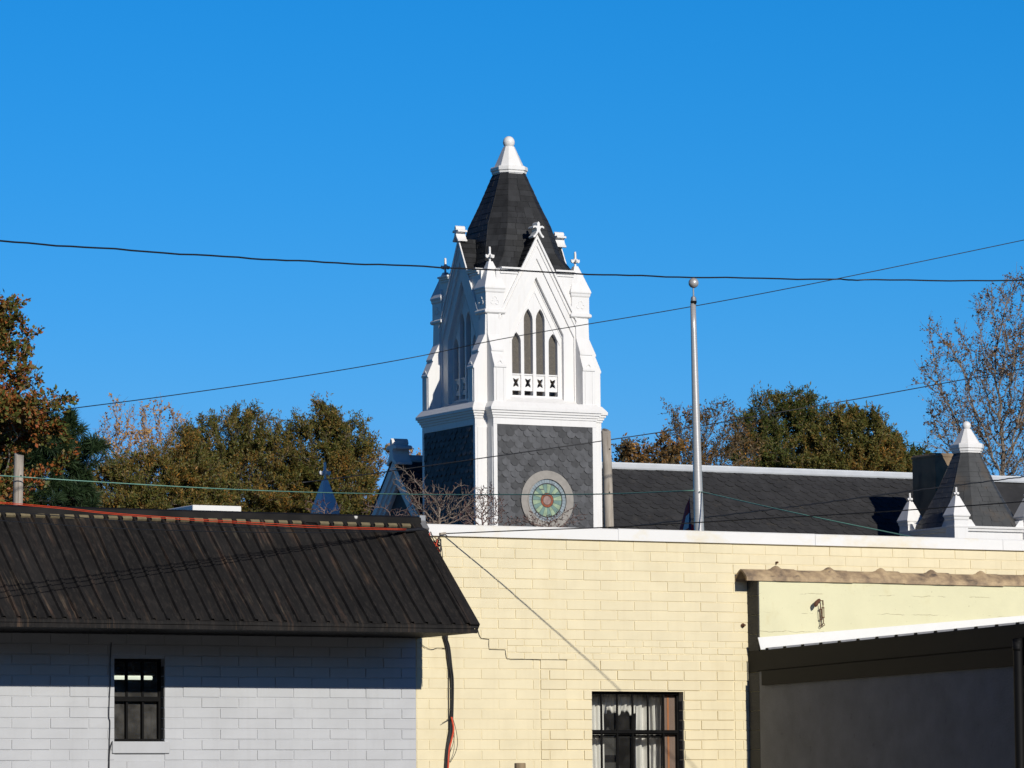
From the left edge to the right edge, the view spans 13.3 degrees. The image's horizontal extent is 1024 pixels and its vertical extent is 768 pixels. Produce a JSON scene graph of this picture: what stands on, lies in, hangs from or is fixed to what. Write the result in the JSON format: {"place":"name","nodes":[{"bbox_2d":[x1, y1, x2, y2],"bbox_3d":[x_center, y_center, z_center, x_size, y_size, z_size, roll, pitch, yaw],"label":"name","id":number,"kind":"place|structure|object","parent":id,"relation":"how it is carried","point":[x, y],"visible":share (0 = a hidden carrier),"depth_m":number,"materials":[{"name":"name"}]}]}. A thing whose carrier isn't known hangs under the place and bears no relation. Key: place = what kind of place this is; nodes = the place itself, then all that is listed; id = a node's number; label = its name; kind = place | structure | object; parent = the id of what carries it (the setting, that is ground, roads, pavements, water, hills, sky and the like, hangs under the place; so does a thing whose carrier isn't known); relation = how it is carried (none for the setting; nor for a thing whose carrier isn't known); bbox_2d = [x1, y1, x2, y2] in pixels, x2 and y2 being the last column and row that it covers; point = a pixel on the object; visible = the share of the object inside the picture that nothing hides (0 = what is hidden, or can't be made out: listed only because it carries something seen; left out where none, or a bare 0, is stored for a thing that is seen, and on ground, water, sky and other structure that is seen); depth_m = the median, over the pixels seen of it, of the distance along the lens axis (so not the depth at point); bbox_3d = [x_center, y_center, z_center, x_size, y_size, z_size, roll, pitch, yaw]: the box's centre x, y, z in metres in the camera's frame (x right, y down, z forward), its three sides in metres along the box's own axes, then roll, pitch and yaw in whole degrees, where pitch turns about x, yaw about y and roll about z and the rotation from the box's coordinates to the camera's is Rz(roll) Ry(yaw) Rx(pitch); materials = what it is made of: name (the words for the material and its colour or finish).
{"place":"outdoors","nodes":[
{"label":"outdoors","id":0,"kind":"place"},
{"bbox_2d":[0,240,1023,281],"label":"overhead cable","id":1,"kind":"object","parent":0,"point":[486,269],"visible":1,"depth_m":71.07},
{"bbox_2d":[0,0,1023,501],"label":"sky","id":2,"kind":"structure","parent":0,"point":[795,139],"materials":[{"name":"blue"}]},
{"bbox_2d":[37,240,1023,415],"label":"overhead wire","id":3,"kind":"object","parent":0,"point":[515,336],"visible":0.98,"depth_m":88.58,"materials":[{"name":"black metal"}]},
{"bbox_2d":[302,368,1023,482],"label":"overhead wire","id":4,"kind":"object","parent":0,"point":[659,432],"visible":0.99,"depth_m":83.82,"materials":[{"name":"black metal"}]},
{"bbox_2d":[311,136,1023,539],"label":"church","id":5,"kind":"structure","parent":0,"point":[499,398],"depth_m":110.21,"materials":[{"name":"white paint"}]},
{"bbox_2d":[520,471,573,526],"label":"round window","id":6,"kind":"structure","parent":5,"relation":"in","point":[546,479],"depth_m":108.68,"materials":[{"name":"glass"}]},
{"bbox_2d":[602,476,1023,528],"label":"twisted cable","id":7,"kind":"object","parent":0,"point":[828,502],"visible":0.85,"depth_m":71.38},
{"bbox_2d":[735,566,1023,767],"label":"cream building","id":8,"kind":"structure","parent":0,"point":[882,668],"depth_m":45.62,"materials":[{"name":"paint"}]},
{"bbox_2d":[814,599,824,627],"bbox_3d":[3.294,2.456,47.175,0.080,0.313,0.168,-3,-6,20],"label":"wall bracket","id":9,"kind":"object","parent":8,"relation":"attached to","point":[816,602],"visible":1,"depth_m":47.20,"materials":[{"name":"metal"}]},
{"label":"ground","id":10,"kind":"structure","parent":0,"visible":0},
{"bbox_2d":[13,453,23,504],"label":"utility pole","id":11,"kind":"object","parent":10,"relation":"on","point":[18,481],"visible":0.29,"depth_m":72.15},
{"bbox_2d":[0,289,80,504],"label":"oak tree","id":12,"kind":"object","parent":10,"relation":"on","point":[22,419],"visible":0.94,"depth_m":83.75,"materials":[{"name":"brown plant"}]},
{"bbox_2d":[1,406,115,506],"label":"pine tree","id":13,"kind":"object","parent":10,"relation":"on","point":[61,492],"visible":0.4,"depth_m":98.11,"materials":[{"name":"green plant"}]},
{"bbox_2d":[93,393,154,466],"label":"yellow tree","id":14,"kind":"object","parent":10,"relation":"on","point":[125,433],"visible":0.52,"depth_m":170.57,"materials":[{"name":"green plant"}]},
{"bbox_2d":[52,427,239,508],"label":"olive tree","id":15,"kind":"object","parent":10,"relation":"on","point":[175,471],"visible":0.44,"depth_m":139.86,"materials":[{"name":"green plant"}]},
{"bbox_2d":[132,395,191,477],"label":"yellow tree","id":16,"kind":"object","parent":10,"relation":"on","point":[144,423],"visible":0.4,"depth_m":172.62,"materials":[{"name":"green plant"}]},
{"bbox_2d":[0,505,479,767],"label":"grey building","id":17,"kind":"structure","parent":10,"relation":"on","point":[273,650],"depth_m":43.85,"materials":[{"name":"paint"}]},
{"bbox_2d":[108,642,111,767],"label":"thin wire","id":18,"kind":"object","parent":17,"relation":"attached to","point":[109,703],"visible":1,"depth_m":43.53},
{"bbox_2d":[114,662,154,679],"bbox_3d":[-3.975,2.971,46.080,0.479,0.250,0.080,3,-6,-28],"label":"strip lamp","id":19,"kind":"object","parent":17,"relation":"hanging from","point":[132,675],"visible":0.65,"depth_m":46.07,"materials":[{"name":"white plastic"}]},
{"bbox_2d":[111,659,169,752],"bbox_3d":[-3.721,3.204,43.769,0.621,0.940,0.200,3,-6,-28],"label":"window","id":20,"kind":"structure","parent":17,"relation":"in","point":[153,745],"depth_m":43.79,"materials":[{"name":"black paint"}]},
{"bbox_2d":[0,503,395,529],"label":"orange cable","id":21,"kind":"object","parent":17,"relation":"attached to","point":[197,520],"visible":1,"depth_m":42.42,"materials":[{"name":"orange plastic"}]},
{"bbox_2d":[1,502,399,528],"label":"orange cable","id":22,"kind":"object","parent":17,"relation":"on","point":[194,518],"visible":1,"depth_m":42.40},
{"bbox_2d":[0,511,405,530],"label":"roof cable","id":23,"kind":"object","parent":17,"relation":"on","point":[199,525],"visible":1,"depth_m":42.44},
{"bbox_2d":[0,520,406,532],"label":"roof cable","id":24,"kind":"object","parent":17,"relation":"on","point":[200,531],"visible":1,"depth_m":42.48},
{"bbox_2d":[171,505,240,510],"bbox_3d":[-3.458,1.700,48.254,0.579,0.663,1.100,3,-6,-28],"label":"rooftop vent","id":25,"kind":"object","parent":17,"relation":"on","point":[213,508],"visible":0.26,"depth_m":47.80,"materials":[{"name":"white metal"}]},
{"bbox_2d":[397,527,446,639],"bbox_3d":[-0.903,2.044,45.156,0.114,1.151,0.673,-6,-8,44],"label":"cable bundle","id":26,"kind":"object","parent":17,"relation":"hanging from","point":[437,543],"visible":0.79,"depth_m":45.26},
{"bbox_2d":[169,398,318,512],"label":"olive tree","id":27,"kind":"object","parent":10,"relation":"on","point":[259,448],"visible":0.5,"depth_m":149.78,"materials":[{"name":"green plant"}]},
{"bbox_2d":[252,391,388,514],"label":"olive tree","id":28,"kind":"object","parent":10,"relation":"on","point":[341,454],"visible":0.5,"depth_m":149.91,"materials":[{"name":"green plant"}]},
{"bbox_2d":[305,499,342,513],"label":"dogwood","id":29,"kind":"object","parent":10,"relation":"on","point":[320,507],"visible":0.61,"depth_m":90.19,"materials":[{"name":"plant"}]},
{"bbox_2d":[362,500,410,515],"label":"dogwood","id":30,"kind":"object","parent":10,"relation":"on","point":[384,508],"visible":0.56,"depth_m":90.18,"materials":[{"name":"plant"}]},
{"bbox_2d":[384,443,420,454],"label":"yellow tree","id":31,"kind":"object","parent":10,"relation":"on","point":[410,452],"visible":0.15,"depth_m":160.40,"materials":[{"name":"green plant"}]},
{"bbox_2d":[390,462,487,523],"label":"dogwood","id":32,"kind":"object","parent":10,"relation":"on","point":[430,519],"visible":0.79,"depth_m":96.20,"materials":[{"name":"brown plant"}]},
{"bbox_2d":[453,482,508,524],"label":"dogwood","id":33,"kind":"object","parent":10,"relation":"on","point":[481,512],"visible":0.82,"depth_m":94.19,"materials":[{"name":"plant"}]},
{"bbox_2d":[514,763,525,767],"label":"post","id":34,"kind":"object","parent":10,"relation":"on","point":[519,765],"visible":1,"depth_m":43.30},
{"bbox_2d":[502,504,587,527],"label":"dogwood","id":35,"kind":"object","parent":10,"relation":"on","point":[546,520],"visible":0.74,"depth_m":95.17,"materials":[{"name":"brown plant"}]},
{"bbox_2d":[601,428,613,526],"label":"utility pole","id":36,"kind":"object","parent":10,"relation":"on","point":[607,476],"visible":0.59,"depth_m":82.17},
{"bbox_2d":[604,715,615,767],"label":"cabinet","id":37,"kind":"object","parent":10,"relation":"on","point":[609,749],"visible":0.09,"depth_m":47.02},
{"bbox_2d":[611,427,692,464],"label":"tree","id":38,"kind":"object","parent":10,"relation":"on","point":[626,449],"visible":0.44,"depth_m":140.30,"materials":[{"name":"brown plant"}]},
{"bbox_2d":[688,278,703,530],"bbox_3d":[2.759,3.198,63.998,0.264,9.553,0.156,-1,-6,0],"label":"flagpole","id":39,"kind":"object","parent":10,"relation":"on","point":[693,283],"visible":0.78,"depth_m":64.21,"materials":[{"name":"metal"}]},
{"bbox_2d":[0,475,693,494],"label":"green wire","id":40,"kind":"object","parent":39,"relation":"attached to","point":[351,493],"visible":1,"depth_m":71.15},
{"bbox_2d":[679,495,693,530],"bbox_3d":[2.533,2.443,64.495,0.250,1.680,0.664,4,-7,-38],"label":"flag","id":41,"kind":"object","parent":39,"relation":"attached to","point":[687,517],"visible":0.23,"depth_m":64.33,"materials":[{"name":"fabric"}]},
{"bbox_2d":[699,491,912,536],"bbox_3d":[4.200,1.856,61.580,0.360,1.154,5.962,3,-7,-33],"label":"green wire","id":42,"kind":"object","parent":39,"relation":"attached to","point":[806,515],"visible":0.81,"depth_m":61.44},
{"bbox_2d":[658,394,768,466],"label":"tree","id":43,"kind":"object","parent":10,"relation":"on","point":[712,453],"visible":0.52,"depth_m":150.45,"materials":[{"name":"brown plant"}]},
{"bbox_2d":[415,524,1023,767],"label":"yellow building","id":44,"kind":"structure","parent":10,"relation":"on","point":[571,621],"depth_m":46.28,"materials":[{"name":"brick"}]},
{"bbox_2d":[443,636,457,767],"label":"riser cable","id":45,"kind":"object","parent":44,"relation":"attached to","point":[452,723],"visible":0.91,"depth_m":45.28,"materials":[{"name":"black rubber"}]},
{"bbox_2d":[592,694,662,767],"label":"curtain","id":46,"kind":"object","parent":44,"relation":"hanging from","point":[655,722],"visible":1,"depth_m":46.72,"materials":[{"name":"white fabric"}]},
{"bbox_2d":[592,692,683,767],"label":"window","id":47,"kind":"structure","parent":44,"relation":"in","point":[601,733],"depth_m":46.48,"materials":[{"name":"black paint"}]},
{"bbox_2d":[662,695,674,767],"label":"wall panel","id":48,"kind":"structure","parent":44,"relation":"attached to","point":[669,711],"depth_m":46.67,"materials":[{"name":"fabric"}]},
{"bbox_2d":[446,501,1023,533],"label":"service cable","id":49,"kind":"object","parent":44,"relation":"attached to","point":[740,519],"visible":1,"depth_m":43.50,"materials":[{"name":"black rubber"}]},
{"bbox_2d":[715,381,837,468],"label":"green tree","id":50,"kind":"object","parent":10,"relation":"on","point":[774,452],"visible":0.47,"depth_m":155.19,"materials":[{"name":"green plant"}]},
{"bbox_2d":[782,399,910,471],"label":"green tree","id":51,"kind":"object","parent":10,"relation":"on","point":[867,451],"visible":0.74,"depth_m":150.12,"materials":[{"name":"green plant"}]},
{"bbox_2d":[867,404,935,472],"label":"green tree","id":52,"kind":"object","parent":10,"relation":"on","point":[913,451],"visible":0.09,"depth_m":152.31,"materials":[{"name":"green plant"}]},
{"bbox_2d":[906,265,1023,475],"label":"bare tree","id":53,"kind":"object","parent":10,"relation":"on","point":[1017,421],"visible":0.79,"depth_m":135.55,"materials":[{"name":"brown plant"}]}
]}

